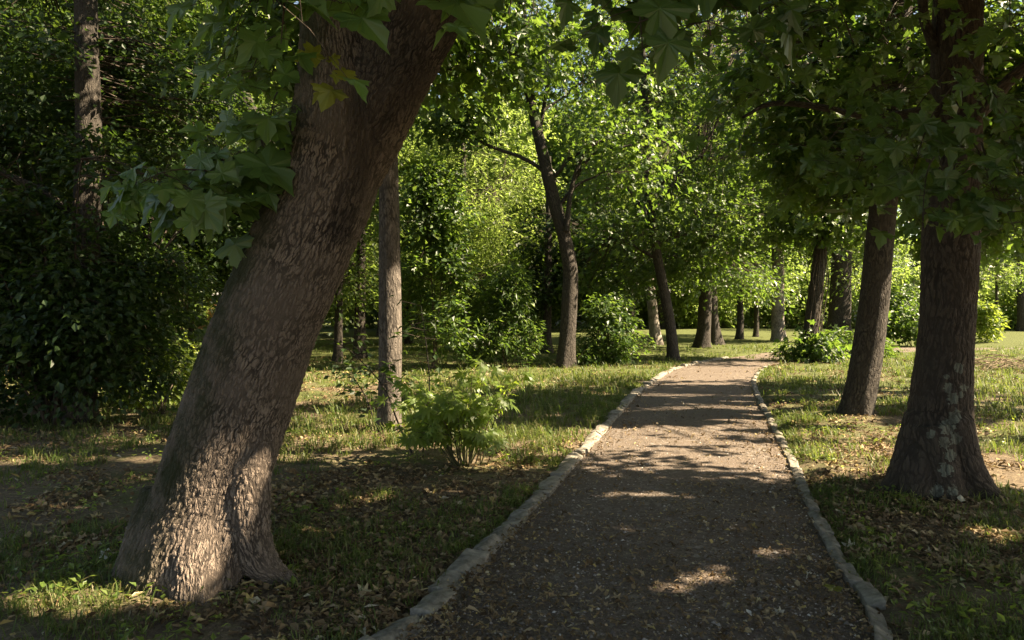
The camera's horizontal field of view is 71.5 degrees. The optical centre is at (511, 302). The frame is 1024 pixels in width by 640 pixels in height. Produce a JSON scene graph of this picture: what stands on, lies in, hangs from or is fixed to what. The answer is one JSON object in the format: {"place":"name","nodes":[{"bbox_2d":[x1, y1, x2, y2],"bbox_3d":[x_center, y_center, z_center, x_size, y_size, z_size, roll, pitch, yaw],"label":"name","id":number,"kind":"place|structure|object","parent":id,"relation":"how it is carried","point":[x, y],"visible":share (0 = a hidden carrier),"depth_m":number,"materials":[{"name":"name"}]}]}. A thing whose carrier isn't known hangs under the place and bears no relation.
{"place":"outdoors","nodes":[
{"label":"outdoors","id":0,"kind":"place"},
{"bbox_2d":[0,310,1023,639],"bbox_3d":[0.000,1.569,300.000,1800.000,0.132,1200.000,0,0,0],"label":"ground","id":1,"kind":"structure","parent":0,"point":[436,456],"depth_m":6.44,"materials":[{"name":"soil"}]},
{"bbox_2d":[0,0,101,278],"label":"background tree","id":2,"kind":"object","parent":1,"relation":"on","point":[35,74],"visible":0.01,"depth_m":15.28,"materials":[{"name":"green plant"}]},
{"bbox_2d":[0,0,180,294],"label":"background tree","id":3,"kind":"object","parent":1,"relation":"on","point":[6,15],"visible":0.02,"depth_m":14.01,"materials":[{"name":"green plant"}]},
{"bbox_2d":[0,109,201,425],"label":"shaded bush","id":4,"kind":"object","parent":1,"relation":"on","point":[11,213],"visible":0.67,"depth_m":8.88,"materials":[{"name":"green plant"}]},
{"bbox_2d":[1,1,253,362],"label":"background tree","id":5,"kind":"object","parent":1,"relation":"on","point":[213,245],"visible":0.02,"depth_m":17.31,"materials":[{"name":"green plant"}]},
{"bbox_2d":[0,0,270,434],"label":"shaded tree","id":6,"kind":"object","parent":1,"relation":"on","point":[97,76],"visible":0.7,"depth_m":9.43,"materials":[{"name":"green plant"}]},
{"bbox_2d":[98,332,201,414],"bbox_3d":[-5.577,1.112,11.003,1.814,1.296,2.183,0,0,0],"label":"sunny bush","id":7,"kind":"object","parent":1,"relation":"on","point":[176,396],"visible":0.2,"depth_m":10.95,"materials":[{"name":"green plant"}]},
{"bbox_2d":[32,0,293,146],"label":"slanting tree","id":8,"kind":"object","parent":1,"relation":"on","point":[193,33],"visible":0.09,"depth_m":13.08,"materials":[{"name":"green plant"}]},
{"bbox_2d":[136,293,216,328],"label":"bush","id":9,"kind":"object","parent":1,"relation":"on","point":[207,307],"visible":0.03,"depth_m":41.56,"materials":[{"name":"green plant"}]},
{"bbox_2d":[156,290,217,328],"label":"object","id":10,"kind":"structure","parent":1,"relation":"on","point":[210,314],"depth_m":42.00,"materials":[{"name":"green plant"}]},
{"bbox_2d":[133,78,276,352],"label":"park tree","id":11,"kind":"object","parent":1,"relation":"on","point":[215,294],"visible":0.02,"depth_m":21.17,"materials":[{"name":"green plant"}]},
{"bbox_2d":[164,81,378,292],"bbox_3d":[-7.615,-3.614,22.719,8.594,10.650,6.697,0,0,30],"label":"background tree","id":12,"kind":"object","parent":1,"relation":"on","point":[235,226],"visible":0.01,"depth_m":21.50,"materials":[{"name":"green plant"}]},
{"bbox_2d":[218,63,437,363],"bbox_3d":[-4.597,-2.795,18.773,5.941,9.090,5.521,0,0,0],"label":"park tree","id":13,"kind":"object","parent":1,"relation":"on","point":[339,318],"visible":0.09,"depth_m":18.29,"materials":[{"name":"green plant"}]},
{"bbox_2d":[317,358,377,419],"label":"sapling","id":14,"kind":"object","parent":1,"relation":"on","point":[355,375],"visible":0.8,"depth_m":9.36,"materials":[{"name":"green plant"}]},
{"bbox_2d":[322,300,373,326],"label":"bush","id":15,"kind":"object","parent":1,"relation":"on","point":[326,319],"visible":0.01,"depth_m":45.02,"materials":[{"name":"green plant"}]},
{"bbox_2d":[264,74,441,357],"bbox_3d":[-4.478,-2.927,19.943,5.821,9.353,5.286,0,0,0],"label":"park tree","id":16,"kind":"object","parent":1,"relation":"on","point":[360,315],"visible":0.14,"depth_m":19.87,"materials":[{"name":"green plant"}]},
{"bbox_2d":[329,301,401,328],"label":"bush","id":17,"kind":"object","parent":1,"relation":"on","point":[368,317],"visible":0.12,"depth_m":43.10,"materials":[{"name":"green plant"}]},
{"bbox_2d":[358,635,375,639],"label":"kerb stone","id":18,"kind":"object","parent":1,"relation":"on","point":[366,637],"visible":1,"depth_m":3.27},
{"bbox_2d":[314,333,422,452],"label":"sapling","id":19,"kind":"object","parent":1,"relation":"on","point":[381,369],"visible":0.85,"depth_m":7.38,"materials":[{"name":"green plant"}]},
{"bbox_2d":[156,0,588,432],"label":"slim straight tree","id":20,"kind":"object","parent":1,"relation":"on","point":[460,69],"visible":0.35,"depth_m":8.66,"materials":[{"name":"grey plant"}]},
{"bbox_2d":[371,615,427,639],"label":"kerb stone","id":21,"kind":"object","parent":1,"relation":"on","point":[392,631],"visible":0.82,"depth_m":3.41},
{"bbox_2d":[353,115,472,330],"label":"background tree","id":22,"kind":"object","parent":1,"relation":"on","point":[436,283],"depth_m":38.71,"materials":[{"name":"green plant"}]},
{"bbox_2d":[388,295,457,456],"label":"sapling","id":23,"kind":"object","parent":1,"relation":"on","point":[435,357],"visible":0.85,"depth_m":7.29,"materials":[{"name":"green plant"}]},
{"bbox_2d":[349,117,501,335],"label":"background tree","id":24,"kind":"object","parent":1,"relation":"on","point":[377,333],"visible":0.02,"depth_m":32.85,"materials":[{"name":"green plant"}]},
{"bbox_2d":[344,117,509,343],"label":"background tree","id":25,"kind":"object","parent":1,"relation":"on","point":[407,340],"visible":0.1,"depth_m":25.84,"materials":[{"name":"green plant"}]},
{"bbox_2d":[410,589,456,620],"bbox_3d":[-0.405,1.635,3.734,0.135,0.180,0.293,-4,-2,20],"label":"kerb stone","id":26,"kind":"object","parent":1,"relation":"on","point":[430,602],"visible":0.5,"depth_m":3.69,"materials":[{"name":"stone"}]},
{"bbox_2d":[428,570,464,592],"bbox_3d":[-0.353,1.651,4.024,0.137,0.190,0.281,-3,-3,19],"label":"kerb stone","id":27,"kind":"object","parent":1,"relation":"on","point":[451,576],"visible":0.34,"depth_m":4.02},
{"bbox_2d":[399,148,500,369],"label":"tree","id":28,"kind":"object","parent":1,"relation":"on","point":[429,197],"visible":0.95,"depth_m":16.31,"materials":[{"name":"green plant"}]},
{"bbox_2d":[373,355,534,466],"bbox_3d":[-0.559,1.061,6.955,1.461,1.109,1.304,0,0,-27],"label":"bright shrub","id":29,"kind":"object","parent":1,"relation":"on","point":[442,423],"visible":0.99,"depth_m":6.76,"materials":[{"name":"green plant"}]},
{"bbox_2d":[100,0,809,605],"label":"leaning maple","id":30,"kind":"object","parent":1,"relation":"on","point":[362,78],"visible":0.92,"depth_m":3.85,"materials":[{"name":"green plant"}]},
{"bbox_2d":[446,548,490,578],"bbox_3d":[-0.257,1.636,4.296,0.161,0.184,0.324,-2,2,19],"label":"kerb stone","id":31,"kind":"object","parent":1,"relation":"on","point":[467,559],"visible":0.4,"depth_m":4.29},
{"bbox_2d":[402,107,541,348],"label":"bright leafy tree","id":32,"kind":"object","parent":1,"relation":"on","point":[478,193],"visible":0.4,"depth_m":23.65,"materials":[{"name":"green plant"}]},
{"bbox_2d":[473,533,503,555],"bbox_3d":[-0.154,1.634,4.638,0.134,0.176,0.265,-1,3,18],"label":"kerb stone","id":33,"kind":"object","parent":1,"relation":"on","point":[485,543],"visible":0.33,"depth_m":4.62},
{"bbox_2d":[433,76,545,261],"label":"background tree","id":34,"kind":"object","parent":1,"relation":"on","point":[516,212],"depth_m":39.35,"materials":[{"name":"green plant"}]},
{"bbox_2d":[489,524,516,541],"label":"kerb stone","id":35,"kind":"object","parent":1,"relation":"on","point":[499,530],"visible":0.3,"depth_m":4.91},
{"bbox_2d":[459,250,550,368],"bbox_3d":[-0.139,0.223,17.248,2.281,2.928,1.763,0,0,0],"label":"leafy bush","id":36,"kind":"object","parent":1,"relation":"on","point":[513,295],"visible":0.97,"depth_m":17.12,"materials":[{"name":"green plant"}]},
{"bbox_2d":[452,95,566,332],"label":"hazy leafy tree","id":37,"kind":"object","parent":1,"relation":"on","point":[521,151],"visible":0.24,"depth_m":33.15,"materials":[{"name":"green plant"}]},
{"bbox_2d":[0,356,1023,639],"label":"leaf litter","id":38,"kind":"object","parent":1,"relation":"on","point":[382,610],"visible":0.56,"depth_m":4.71,"materials":[{"name":"plant"}]},
{"bbox_2d":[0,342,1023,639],"bbox_3d":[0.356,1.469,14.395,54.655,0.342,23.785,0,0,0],"label":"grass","id":39,"kind":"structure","parent":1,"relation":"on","point":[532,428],"depth_m":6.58,"materials":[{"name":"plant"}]},
{"bbox_2d":[0,368,1023,639],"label":"ground weeds","id":40,"kind":"object","parent":1,"relation":"on","point":[910,604],"visible":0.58,"depth_m":4.01,"materials":[{"name":"green plant"}]},
{"bbox_2d":[501,511,528,529],"bbox_3d":[0.019,1.643,5.179,0.140,0.172,0.283,-1,4,17],"label":"kerb stone","id":41,"kind":"object","parent":1,"relation":"on","point":[518,515],"visible":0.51,"depth_m":5.20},
{"bbox_2d":[513,502,537,514],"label":"kerb stone","id":42,"kind":"object","parent":1,"relation":"on","point":[528,506],"visible":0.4,"depth_m":5.49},
{"bbox_2d":[523,492,546,505],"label":"kerb stone","id":43,"kind":"object","parent":1,"relation":"on","point":[535,497],"visible":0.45,"depth_m":5.69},
{"bbox_2d":[520,306,560,327],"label":"bush","id":44,"kind":"object","parent":1,"relation":"on","point":[539,314],"depth_m":43.92,"materials":[{"name":"green plant"}]},
{"bbox_2d":[533,482,556,496],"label":"kerb stone","id":45,"kind":"object","parent":1,"relation":"on","point":[545,487],"visible":0.41,"depth_m":6.01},
{"bbox_2d":[401,0,697,367],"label":"arching tree","id":46,"kind":"object","parent":1,"relation":"on","point":[462,129],"visible":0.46,"depth_m":17.16,"materials":[{"name":"green plant"}]},
{"bbox_2d":[539,475,563,488],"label":"kerb stone","id":47,"kind":"object","parent":1,"relation":"on","point":[555,479],"visible":0.37,"depth_m":6.25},
{"bbox_2d":[492,90,628,284],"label":"background tree","id":48,"kind":"object","parent":1,"relation":"on","point":[556,128],"visible":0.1,"depth_m":38.55,"materials":[{"name":"green plant"}]},
{"bbox_2d":[550,465,570,478],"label":"kerb stone","id":49,"kind":"object","parent":1,"relation":"on","point":[562,470],"visible":0.4,"depth_m":6.56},
{"bbox_2d":[558,458,577,469],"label":"kerb stone","id":50,"kind":"object","parent":1,"relation":"on","point":[570,462],"visible":0.4,"depth_m":6.91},
{"bbox_2d":[565,452,582,462],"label":"kerb stone","id":51,"kind":"object","parent":1,"relation":"on","point":[576,455],"visible":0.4,"depth_m":7.30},
{"bbox_2d":[551,296,603,327],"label":"bush","id":52,"kind":"object","parent":1,"relation":"on","point":[580,318],"visible":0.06,"depth_m":44.16,"materials":[{"name":"green plant"}]},
{"bbox_2d":[572,447,589,456],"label":"kerb stone","id":53,"kind":"object","parent":1,"relation":"on","point":[581,450],"visible":0.38,"depth_m":7.47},
{"bbox_2d":[491,156,673,352],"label":"crowned tree","id":54,"kind":"object","parent":1,"relation":"on","point":[547,292],"visible":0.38,"depth_m":22.48,"materials":[{"name":"green plant"}]},
{"bbox_2d":[580,441,592,447],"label":"kerb stone","id":55,"kind":"object","parent":1,"relation":"on","point":[587,443],"visible":0.3,"depth_m":7.83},
{"bbox_2d":[580,437,596,445],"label":"kerb stone","id":56,"kind":"object","parent":1,"relation":"on","point":[589,439],"visible":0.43,"depth_m":8.14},
{"bbox_2d":[587,431,601,440],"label":"kerb stone","id":57,"kind":"object","parent":1,"relation":"on","point":[595,433],"visible":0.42,"depth_m":8.41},
{"bbox_2d":[591,427,605,435],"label":"kerb stone","id":58,"kind":"object","parent":1,"relation":"on","point":[599,430],"visible":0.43,"depth_m":8.66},
{"bbox_2d":[596,424,608,430],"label":"kerb stone","id":59,"kind":"object","parent":1,"relation":"on","point":[606,428],"visible":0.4,"depth_m":8.96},
{"bbox_2d":[532,49,696,332],"bbox_3d":[6.058,-5.710,37.331,10.206,14.933,7.952,0,0,-16],"label":"background tree","id":60,"kind":"object","parent":1,"relation":"on","point":[631,312],"visible":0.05,"depth_m":36.70,"materials":[{"name":"green plant"}]},
{"bbox_2d":[608,410,620,416],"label":"kerb stone","id":61,"kind":"object","parent":1,"relation":"on","point":[617,412],"visible":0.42,"depth_m":9.96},
{"bbox_2d":[576,289,657,366],"bbox_3d":[2.456,0.687,18.007,2.370,2.039,1.846,0,0,0],"label":"round bush","id":62,"kind":"object","parent":1,"relation":"on","point":[620,318],"visible":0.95,"depth_m":17.75,"materials":[{"name":"green plant"}]},
{"bbox_2d":[587,287,648,327],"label":"bush","id":63,"kind":"object","parent":1,"relation":"on","point":[637,308],"visible":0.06,"depth_m":44.23,"materials":[{"name":"green plant"}]},
{"bbox_2d":[496,0,742,344],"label":"pale barked tree","id":64,"kind":"object","parent":1,"relation":"on","point":[654,329],"visible":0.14,"depth_m":26.50,"materials":[{"name":"green plant"}]},
{"bbox_2d":[543,0,774,360],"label":"slender path tree","id":65,"kind":"object","parent":1,"relation":"on","point":[651,220],"visible":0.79,"depth_m":19.32,"materials":[{"name":"green plant"}]},
{"bbox_2d":[637,281,698,328],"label":"bush","id":66,"kind":"object","parent":1,"relation":"on","point":[680,307],"visible":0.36,"depth_m":42.35,"materials":[{"name":"green plant"}]},
{"bbox_2d":[627,118,727,328],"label":"background tree","id":67,"kind":"object","parent":1,"relation":"on","point":[662,325],"depth_m":42.71,"materials":[{"name":"green plant"}]},
{"bbox_2d":[618,4,800,347],"bbox_3d":[7.112,-4.906,23.961,7.413,13.362,7.710,0,0,0],"label":"park tree","id":68,"kind":"object","parent":1,"relation":"on","point":[702,339],"visible":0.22,"depth_m":23.09,"materials":[{"name":"green plant"}]},
{"bbox_2d":[681,289,747,327],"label":"bush","id":69,"kind":"object","parent":1,"relation":"on","point":[725,317],"visible":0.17,"depth_m":42.88,"materials":[{"name":"green plant"}]},
{"bbox_2d":[660,48,799,344],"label":"park tree","id":70,"kind":"object","parent":1,"relation":"on","point":[716,337],"visible":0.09,"depth_m":26.50,"materials":[{"name":"green plant"}]},
{"bbox_2d":[651,10,813,341],"bbox_3d":[10.061,-7.062,29.102,10.217,17.740,7.128,0,0,0],"label":"pale barked tree","id":71,"kind":"object","parent":1,"relation":"on","point":[777,323],"visible":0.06,"depth_m":28.87,"materials":[{"name":"green plant"}]},
{"bbox_2d":[688,125,799,339],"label":"park tree","id":72,"kind":"object","parent":1,"relation":"on","point":[739,334],"visible":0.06,"depth_m":30.06,"materials":[{"name":"green plant"}]},
{"bbox_2d":[688,95,809,272],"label":"background tree","id":73,"kind":"object","parent":1,"relation":"on","point":[786,244],"depth_m":46.11,"materials":[{"name":"green plant"}]},
{"bbox_2d":[699,139,807,336],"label":"park tree","id":74,"kind":"object","parent":1,"relation":"on","point":[756,321],"visible":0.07,"depth_m":32.55,"materials":[{"name":"green plant"}]},
{"bbox_2d":[734,258,825,327],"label":"bush","id":75,"kind":"object","parent":1,"relation":"on","point":[748,319],"visible":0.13,"depth_m":43.87,"materials":[{"name":"green plant"}]},
{"bbox_2d":[764,330,800,360],"bbox_3d":[7.636,1.236,19.491,1.540,1.009,1.268,0,0,-38],"label":"bush","id":76,"kind":"object","parent":1,"relation":"on","point":[783,354],"visible":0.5,"depth_m":19.44,"materials":[{"name":"green plant"}]},
{"bbox_2d":[789,460,798,469],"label":"kerb stone","id":77,"kind":"object","parent":1,"relation":"on","point":[792,463],"visible":0.41,"depth_m":6.93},
{"bbox_2d":[791,467,804,478],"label":"kerb stone","id":78,"kind":"object","parent":1,"relation":"on","point":[797,470],"visible":0.33,"depth_m":6.64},
{"bbox_2d":[793,474,805,484],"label":"kerb stone","id":79,"kind":"object","parent":1,"relation":"on","point":[800,479],"visible":0.44,"depth_m":6.29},
{"bbox_2d":[743,265,860,327],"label":"bush","id":80,"kind":"object","parent":1,"relation":"on","point":[790,319],"visible":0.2,"depth_m":42.94,"materials":[{"name":"green plant"}]},
{"bbox_2d":[797,484,809,493],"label":"kerb stone","id":81,"kind":"object","parent":1,"relation":"on","point":[804,488],"visible":0.35,"depth_m":6.04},
{"bbox_2d":[802,492,813,501],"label":"kerb stone","id":82,"kind":"object","parent":1,"relation":"on","point":[810,497],"visible":0.22,"depth_m":5.80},
{"bbox_2d":[710,3,913,362],"bbox_3d":[8.600,-4.648,19.382,6.480,12.874,5.944,0,0,-18],"label":"leafy based tree","id":83,"kind":"object","parent":1,"relation":"on","point":[812,342],"visible":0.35,"depth_m":18.97,"materials":[{"name":"green plant"}]},
{"bbox_2d":[805,497,819,510],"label":"kerb stone","id":84,"kind":"object","parent":1,"relation":"on","point":[811,504],"visible":0.41,"depth_m":5.50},
{"bbox_2d":[807,510,824,520],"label":"kerb stone","id":85,"kind":"object","parent":1,"relation":"on","point":[814,514],"visible":0.27,"depth_m":5.31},
{"bbox_2d":[813,519,833,535],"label":"kerb stone","id":86,"kind":"object","parent":1,"relation":"on","point":[825,527],"visible":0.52,"depth_m":4.99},
{"bbox_2d":[821,533,840,547],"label":"kerb stone","id":87,"kind":"object","parent":1,"relation":"on","point":[829,539],"visible":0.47,"depth_m":4.72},
{"bbox_2d":[826,544,845,564],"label":"kerb stone","id":88,"kind":"object","parent":1,"relation":"on","point":[836,553],"visible":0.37,"depth_m":4.49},
{"bbox_2d":[758,29,916,343],"bbox_3d":[13.157,-5.064,28.220,7.981,13.739,6.711,0,0,-22],"label":"park tree","id":89,"kind":"object","parent":1,"relation":"on","point":[841,292],"visible":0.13,"depth_m":27.73,"materials":[{"name":"green plant"}]},
{"bbox_2d":[835,561,863,590],"bbox_3d":[1.976,1.641,4.165,0.090,0.156,0.306,2,0,11],"label":"kerb stone","id":90,"kind":"object","parent":1,"relation":"on","point":[851,578],"visible":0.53,"depth_m":4.13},
{"bbox_2d":[678,0,1023,415],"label":"furrowed tree","id":91,"kind":"object","parent":1,"relation":"on","point":[860,393],"visible":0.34,"depth_m":9.72,"materials":[{"name":"green plant"}]},
{"bbox_2d":[681,0,1023,502],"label":"lichened tree","id":92,"kind":"object","parent":1,"relation":"on","point":[937,453],"visible":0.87,"depth_m":5.24,"materials":[{"name":"green plant"}]},
{"bbox_2d":[798,258,920,327],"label":"bush","id":93,"kind":"object","parent":1,"relation":"on","point":[855,309],"visible":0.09,"depth_m":42.04,"materials":[{"name":"green plant"}]},
{"bbox_2d":[800,230,920,324],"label":"background tree","id":94,"kind":"object","parent":1,"relation":"on","point":[901,257],"visible":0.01,"depth_m":48.39,"materials":[{"name":"green plant"}]},
{"bbox_2d":[825,321,901,357],"bbox_3d":[9.912,1.171,20.560,2.725,1.257,2.117,0,0,0],"label":"bush","id":95,"kind":"object","parent":1,"relation":"on","point":[847,335],"visible":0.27,"depth_m":20.27,"materials":[{"name":"green plant"}]},
{"bbox_2d":[853,581,885,609],"bbox_3d":[1.938,1.641,3.863,0.091,0.172,0.308,1,-1,12],"label":"kerb stone","id":96,"kind":"object","parent":1,"relation":"on","point":[870,594],"visible":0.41,"depth_m":3.82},
{"bbox_2d":[865,604,888,635],"bbox_3d":[1.825,1.647,3.555,0.082,0.156,0.317,2,-1,21],"label":"kerb stone","id":97,"kind":"object","parent":1,"relation":"on","point":[880,621],"visible":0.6,"depth_m":3.56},
{"bbox_2d":[874,624,892,639],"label":"kerb stone","id":98,"kind":"object","parent":1,"relation":"on","point":[880,633],"visible":1,"depth_m":3.35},
{"bbox_2d":[885,279,920,345],"bbox_3d":[14.492,0.427,26.552,2.778,2.642,3.198,0,0,0],"label":"leafy bush","id":99,"kind":"object","parent":1,"relation":"on","point":[901,309],"visible":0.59,"depth_m":25.93,"materials":[{"name":"green plant"}]},
{"bbox_2d":[892,268,919,323],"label":"bush","id":100,"kind":"object","parent":1,"relation":"on","point":[910,282],"visible":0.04,"depth_m":42.09,"materials":[{"name":"green plant"}]},
{"bbox_2d":[903,261,993,301],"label":"bush","id":101,"kind":"object","parent":1,"relation":"on","point":[919,268],"visible":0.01,"depth_m":42.59,"materials":[{"name":"green plant"}]},
{"bbox_2d":[895,234,1015,278],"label":"background tree","id":102,"kind":"object","parent":1,"relation":"on","point":[916,265],"visible":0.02,"depth_m":59.44,"materials":[{"name":"green plant"}]},
{"bbox_2d":[975,299,1010,342],"bbox_3d":[18.818,0.756,28.059,2.218,1.923,1.552,0,0,-23],"label":"yellow bush","id":103,"kind":"object","parent":1,"relation":"on","point":[988,323],"visible":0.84,"depth_m":27.70,"materials":[{"name":"green plant"}]},
{"bbox_2d":[978,263,1016,329],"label":"bush","id":104,"kind":"object","parent":1,"relation":"on","point":[1004,300],"visible":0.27,"depth_m":41.99,"materials":[{"name":"green plant"}]},
{"bbox_2d":[975,349,1023,370],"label":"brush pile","id":105,"kind":"object","parent":1,"relation":"on","point":[1003,362],"visible":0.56,"depth_m":16.77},
{"bbox_2d":[978,216,1023,333],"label":"young tree","id":106,"kind":"object","parent":1,"relation":"on","point":[1012,283],"visible":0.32,"depth_m":35.20,"materials":[{"name":"green plant"}]},
{"bbox_2d":[988,263,1016,323],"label":"bush","id":107,"kind":"object","parent":1,"relation":"on","point":[1007,279],"visible":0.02,"depth_m":45.70,"materials":[{"name":"green plant"}]},
{"bbox_2d":[983,193,1023,331],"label":"park tree","id":108,"kind":"object","parent":1,"relation":"on","point":[1020,314],"visible":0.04,"depth_m":38.88,"materials":[{"name":"green plant"}]},
{"bbox_2d":[293,0,1021,297],"label":"sky","id":109,"kind":"structure","parent":0,"point":[589,5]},
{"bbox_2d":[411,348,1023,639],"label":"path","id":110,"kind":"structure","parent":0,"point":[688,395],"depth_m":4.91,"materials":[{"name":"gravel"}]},
{"bbox_2d":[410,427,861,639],"bbox_3d":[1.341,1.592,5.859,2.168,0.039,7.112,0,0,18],"label":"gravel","id":111,"kind":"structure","parent":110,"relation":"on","point":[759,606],"depth_m":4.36,"materials":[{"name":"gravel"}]},
{"bbox_2d":[823,584,842,592],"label":"fallen leaf","id":112,"kind":"object","parent":110,"relation":"on","point":[831,587],"visible":1,"depth_m":3.89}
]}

